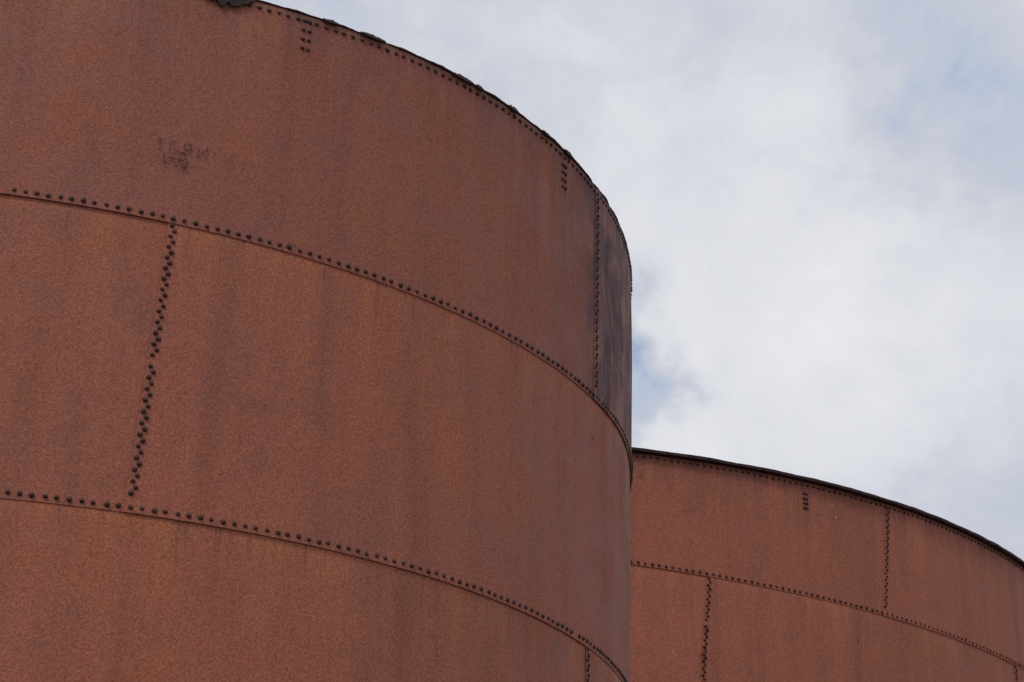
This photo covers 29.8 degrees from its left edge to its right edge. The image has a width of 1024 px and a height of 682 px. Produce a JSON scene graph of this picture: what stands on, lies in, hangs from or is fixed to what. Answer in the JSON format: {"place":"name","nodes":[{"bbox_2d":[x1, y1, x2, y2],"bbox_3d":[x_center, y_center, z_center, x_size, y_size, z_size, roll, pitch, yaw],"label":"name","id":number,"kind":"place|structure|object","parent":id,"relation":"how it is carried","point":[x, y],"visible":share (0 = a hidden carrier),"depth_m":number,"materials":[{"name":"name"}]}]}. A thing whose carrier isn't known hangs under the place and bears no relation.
{"place":"outdoors","nodes":[
{"label":"outdoors","id":0,"kind":"place"},
{"bbox_2d":[262,0,1023,560],"label":"sky","id":1,"kind":"structure","parent":0,"point":[818,205],"materials":[{"name":"white"}]},
{"label":"ground","id":2,"kind":"structure","parent":0,"visible":0},
{"bbox_2d":[630,447,1023,681],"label":"riveted storage tank","id":3,"kind":"object","parent":2,"relation":"on","point":[740,572],"visible":0.47,"depth_m":23.96,"materials":[{"name":"metal"}]},
{"bbox_3d":[-4.172,7.771,13.196,10.700,0.260,10.700,1,-25,0],"label":"footing ring","id":4,"kind":"object","parent":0,"visible":0},
{"bbox_2d":[0,0,631,681],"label":"shell plates","id":5,"kind":"object","parent":4,"relation":"on","point":[312,396],"visible":1,"depth_m":12.21,"materials":[{"name":"metal"}]},
{"bbox_2d":[159,138,214,169],"bbox_3d":[-2.007,-1.157,12.220,0.522,0.189,0.008,11,-26,-21],"label":"faded lettering","id":6,"kind":"object","parent":5,"relation":"attached to","point":[184,154],"visible":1,"depth_m":12.18,"materials":[{"name":"paint"}]},
{"bbox_2d":[5,3,632,681],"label":"rivets","id":7,"kind":"object","parent":5,"relation":"attached to","point":[145,399],"visible":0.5,"depth_m":12.62,"materials":[{"name":"brown metal"}]},
{"bbox_2d":[255,0,631,274],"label":"rim angle iron","id":8,"kind":"object","parent":5,"relation":"on","point":[442,67],"visible":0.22,"depth_m":13.73,"materials":[{"name":"metal"}]},
{"bbox_2d":[212,0,254,6],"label":"torn roof scrap","id":9,"kind":"object","parent":8,"relation":"attached to","point":[223,3],"visible":1,"depth_m":12.77,"materials":[{"name":"metal"}]},
{"bbox_2d":[323,18,338,24],"bbox_3d":[-1.233,-2.177,13.118,0.121,0.042,0.021,16,-29,-29],"label":"torn roof scrap","id":10,"kind":"object","parent":8,"relation":"on","point":[331,21],"visible":1,"depth_m":13.11,"materials":[{"name":"metal"}]},
{"bbox_2d":[361,31,385,42],"bbox_3d":[-0.957,-2.100,13.295,0.201,0.041,0.022,18,-30,-32],"label":"torn roof scrap","id":11,"kind":"object","parent":8,"relation":"on","point":[372,36],"visible":1,"depth_m":13.29,"materials":[{"name":"metal"}]},
{"bbox_2d":[452,72,474,85],"bbox_3d":[-0.345,-1.881,13.790,0.022,0.043,0.221,-21,-33,40],"label":"torn roof scrap","id":12,"kind":"object","parent":8,"relation":"on","point":[460,76],"visible":1,"depth_m":13.78,"materials":[{"name":"metal"}]},
{"bbox_2d":[508,105,519,113],"bbox_3d":[0.015,-1.708,14.171,0.022,0.048,0.121,-17,-30,34],"label":"torn roof scrap","id":13,"kind":"object","parent":8,"relation":"on","point":[513,108],"visible":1,"depth_m":14.16,"materials":[{"name":"metal"}]},
{"bbox_2d":[564,149,573,158],"bbox_3d":[0.438,-1.435,14.760,0.022,0.053,0.141,-12,-28,26],"label":"torn roof scrap","id":14,"kind":"object","parent":8,"relation":"on","point":[569,154],"visible":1,"depth_m":14.75,"materials":[{"name":"metal"}]}
]}

